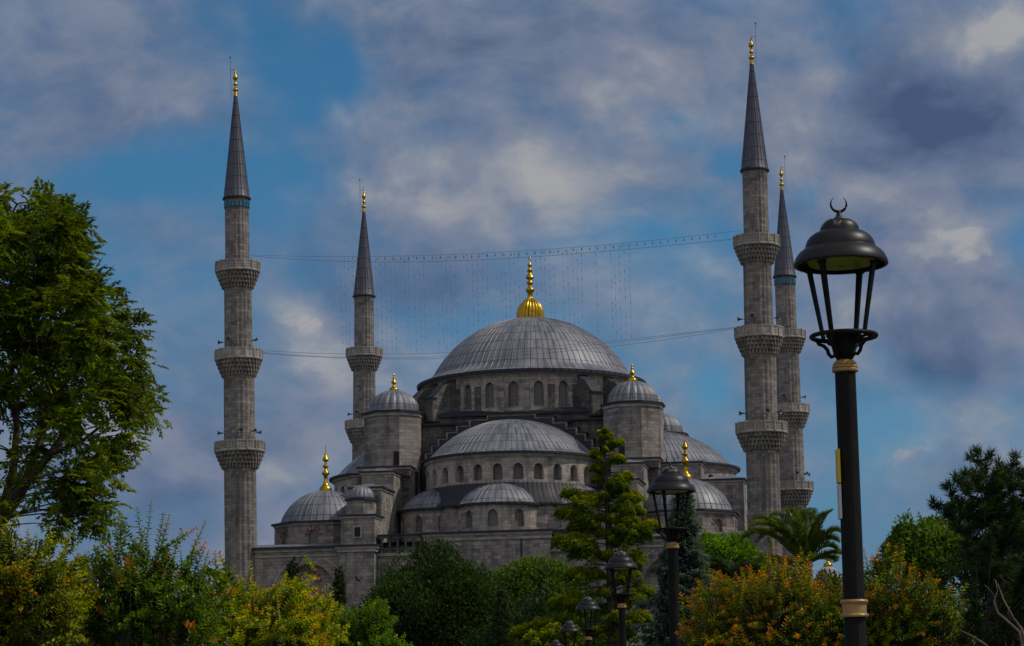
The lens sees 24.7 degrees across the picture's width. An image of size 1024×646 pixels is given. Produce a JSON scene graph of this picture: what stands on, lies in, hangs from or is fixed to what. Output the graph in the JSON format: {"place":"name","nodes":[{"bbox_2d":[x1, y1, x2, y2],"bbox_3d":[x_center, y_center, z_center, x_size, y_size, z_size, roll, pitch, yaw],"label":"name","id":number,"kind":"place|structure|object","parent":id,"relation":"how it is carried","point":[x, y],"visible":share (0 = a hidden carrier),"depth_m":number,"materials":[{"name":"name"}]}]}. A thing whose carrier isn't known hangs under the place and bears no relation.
{"place":"outdoors","nodes":[
{"label":"outdoors","id":0,"kind":"place"},
{"bbox_2d":[0,0,1023,619],"label":"sky","id":1,"kind":"structure","parent":0,"point":[465,127],"materials":[{"name":"blue"}]},
{"bbox_2d":[74,616,981,645],"bbox_3d":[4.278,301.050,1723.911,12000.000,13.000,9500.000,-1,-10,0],"label":"ground","id":2,"kind":"structure","parent":0,"point":[640,633],"depth_m":196.07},
{"bbox_2d":[0,516,101,645],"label":"crape myrtle","id":3,"kind":"object","parent":2,"relation":"on","point":[26,598],"visible":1,"depth_m":18.78,"materials":[{"name":"green plant"}]},
{"bbox_2d":[0,176,172,555],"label":"pinnate tree","id":4,"kind":"object","parent":2,"relation":"on","point":[46,231],"visible":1,"depth_m":29.14,"materials":[{"name":"green plant"}]},
{"bbox_2d":[21,617,162,645],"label":"leafy bush","id":5,"kind":"object","parent":2,"relation":"on","point":[51,637],"visible":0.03,"depth_m":56.54,"materials":[{"name":"green plant"}]},
{"bbox_2d":[39,499,236,645],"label":"crape myrtle","id":6,"kind":"object","parent":2,"relation":"on","point":[149,605],"visible":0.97,"depth_m":19.64,"materials":[{"name":"green plant"}]},
{"bbox_2d":[214,56,265,603],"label":"minaret","id":7,"kind":"object","parent":2,"relation":"on","point":[239,452],"visible":1,"depth_m":286.22,"materials":[{"name":"stone"}]},
{"bbox_2d":[162,555,349,645],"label":"crape myrtle","id":8,"kind":"object","parent":2,"relation":"on","point":[279,618],"visible":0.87,"depth_m":27.37,"materials":[{"name":"green plant"}]},
{"bbox_2d":[283,556,300,593],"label":"cypress tree","id":9,"kind":"object","parent":2,"relation":"on","point":[292,569],"visible":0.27,"depth_m":261.04,"materials":[{"name":"green plant"}]},
{"bbox_2d":[330,565,348,620],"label":"cypress tree","id":10,"kind":"object","parent":2,"relation":"on","point":[342,598],"visible":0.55,"depth_m":260.62,"materials":[{"name":"green plant"}]},
{"bbox_2d":[345,179,382,460],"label":"minaret","id":11,"kind":"object","parent":2,"relation":"on","point":[365,369],"visible":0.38,"depth_m":354.72,"materials":[{"name":"stone"}]},
{"bbox_2d":[325,596,413,645],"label":"crape myrtle","id":12,"kind":"object","parent":2,"relation":"on","point":[366,628],"visible":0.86,"depth_m":32.53,"materials":[{"name":"green plant"}]},
{"bbox_2d":[356,536,515,645],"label":"leafy tree","id":13,"kind":"object","parent":2,"relation":"on","point":[436,599],"visible":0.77,"depth_m":125.08,"materials":[{"name":"green plant"}]},
{"bbox_2d":[482,586,518,645],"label":"young spruce","id":14,"kind":"object","parent":2,"relation":"on","point":[501,639],"visible":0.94,"depth_m":99.18,"materials":[{"name":"green plant"}]},
{"bbox_2d":[251,257,812,620],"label":"mosque","id":15,"kind":"structure","parent":2,"relation":"on","point":[484,459],"depth_m":292.07,"materials":[{"name":"grey stone"}]},
{"bbox_2d":[486,550,594,644],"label":"leafy tree","id":16,"kind":"object","parent":2,"relation":"on","point":[520,576],"visible":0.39,"depth_m":134.05,"materials":[{"name":"green plant"}]},
{"bbox_2d":[549,636,562,645],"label":"street lamp","id":17,"kind":"object","parent":2,"relation":"on","point":[555,642],"visible":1,"depth_m":82.15,"materials":[{"name":"metal"}]},
{"bbox_2d":[460,581,654,645],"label":"leafy tree","id":18,"kind":"object","parent":2,"relation":"on","point":[521,616],"visible":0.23,"depth_m":106.00,"materials":[{"name":"green plant"}]},
{"bbox_2d":[506,426,663,645],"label":"golden conifer","id":19,"kind":"object","parent":2,"relation":"on","point":[540,631],"visible":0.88,"depth_m":94.58,"materials":[{"name":"green plant"}]},
{"bbox_2d":[630,574,642,585],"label":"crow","id":20,"kind":"object","parent":19,"relation":"on","point":[638,579],"visible":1,"depth_m":94.08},
{"bbox_2d":[631,547,642,611],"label":"cypress tree","id":21,"kind":"object","parent":2,"relation":"on","point":[640,568],"visible":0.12,"depth_m":260.93,"materials":[{"name":"green plant"}]},
{"bbox_2d":[630,493,717,645],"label":"blue spruce","id":22,"kind":"object","parent":2,"relation":"on","point":[693,561],"visible":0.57,"depth_m":61.52,"materials":[{"name":"green plant"}]},
{"bbox_2d":[699,528,770,597],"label":"leafy tree","id":23,"kind":"object","parent":2,"relation":"on","point":[729,547],"visible":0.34,"depth_m":116.40,"materials":[{"name":"green plant"}]},
{"bbox_2d":[674,535,844,645],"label":"crape myrtle","id":24,"kind":"object","parent":2,"relation":"on","point":[769,608],"visible":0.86,"depth_m":26.39,"materials":[{"name":"green plant"}]},
{"bbox_2d":[733,22,788,581],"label":"minaret","id":25,"kind":"object","parent":2,"relation":"on","point":[758,339],"visible":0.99,"depth_m":276.01,"materials":[{"name":"stone"}]},
{"bbox_2d":[257,230,740,358],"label":"string of lights","id":26,"kind":"object","parent":25,"relation":"hanging from","point":[502,300],"visible":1,"depth_m":283.95,"materials":[{"name":"grey metal"}]},
{"bbox_2d":[739,507,841,576],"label":"palm tree","id":27,"kind":"object","parent":2,"relation":"on","point":[808,535],"visible":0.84,"depth_m":84.67,"materials":[{"name":"green plant"}]},
{"bbox_2d":[773,156,813,512],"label":"minaret","id":28,"kind":"object","parent":2,"relation":"on","point":[796,491],"visible":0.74,"depth_m":342.73,"materials":[{"name":"stone"}]},
{"bbox_2d":[714,562,936,645],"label":"leafy bush","id":29,"kind":"object","parent":2,"relation":"on","point":[830,572],"visible":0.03,"depth_m":68.24,"materials":[{"name":"green plant"}]},
{"bbox_2d":[814,548,840,584],"bbox_3d":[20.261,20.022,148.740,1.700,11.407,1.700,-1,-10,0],"label":"domed kiosk","id":30,"kind":"object","parent":2,"relation":"on","point":[827,565],"visible":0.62,"depth_m":149.12,"materials":[{"name":"stone"}]},
{"bbox_2d":[778,542,983,645],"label":"crape myrtle","id":31,"kind":"object","parent":2,"relation":"on","point":[908,605],"visible":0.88,"depth_m":26.00,"materials":[{"name":"green plant"}]},
{"bbox_2d":[874,508,976,638],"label":"leafy tree","id":32,"kind":"object","parent":2,"relation":"on","point":[929,542],"visible":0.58,"depth_m":70.98,"materials":[{"name":"green plant"}]},
{"bbox_2d":[924,443,1023,645],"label":"pine tree","id":33,"kind":"object","parent":2,"relation":"on","point":[987,512],"visible":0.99,"depth_m":24.66,"materials":[{"name":"green plant"}]},
{"bbox_2d":[935,518,1023,645],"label":"leafy tree","id":34,"kind":"object","parent":2,"relation":"on","point":[964,578],"visible":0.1,"depth_m":44.69,"materials":[{"name":"green plant"}]},
{"bbox_2d":[960,580,1023,645],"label":"bare shrub","id":35,"kind":"object","parent":2,"relation":"on","point":[1015,628],"visible":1,"depth_m":22.82,"materials":[{"name":"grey plant"}]},
{"bbox_2d":[706,555,766,586],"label":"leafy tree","id":36,"kind":"object","parent":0,"point":[725,567],"visible":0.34,"depth_m":91.53,"materials":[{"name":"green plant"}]},
{"label":"path","id":37,"kind":"structure","parent":0,"visible":0},
{"bbox_2d":[559,619,579,645],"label":"street lamp","id":38,"kind":"object","parent":37,"relation":"on","point":[569,626],"visible":1,"depth_m":68.80,"materials":[{"name":"metal"}]},
{"bbox_2d":[575,592,600,645],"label":"street lamp","id":39,"kind":"object","parent":37,"relation":"on","point":[587,603],"visible":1,"depth_m":57.09,"materials":[{"name":"metal"}]},
{"bbox_2d":[604,544,637,645],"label":"street lamp","id":40,"kind":"object","parent":37,"relation":"on","point":[620,560],"visible":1,"depth_m":43.08,"materials":[{"name":"metal"}]},
{"bbox_2d":[647,456,695,645],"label":"street lamp","id":41,"kind":"object","parent":37,"relation":"on","point":[670,479],"visible":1,"depth_m":29.57,"materials":[{"name":"metal"}]},
{"bbox_2d":[794,198,887,645],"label":"street lamp","id":42,"kind":"object","parent":37,"relation":"on","point":[838,244],"visible":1,"depth_m":15.28,"materials":[{"name":"metal"}]}
]}

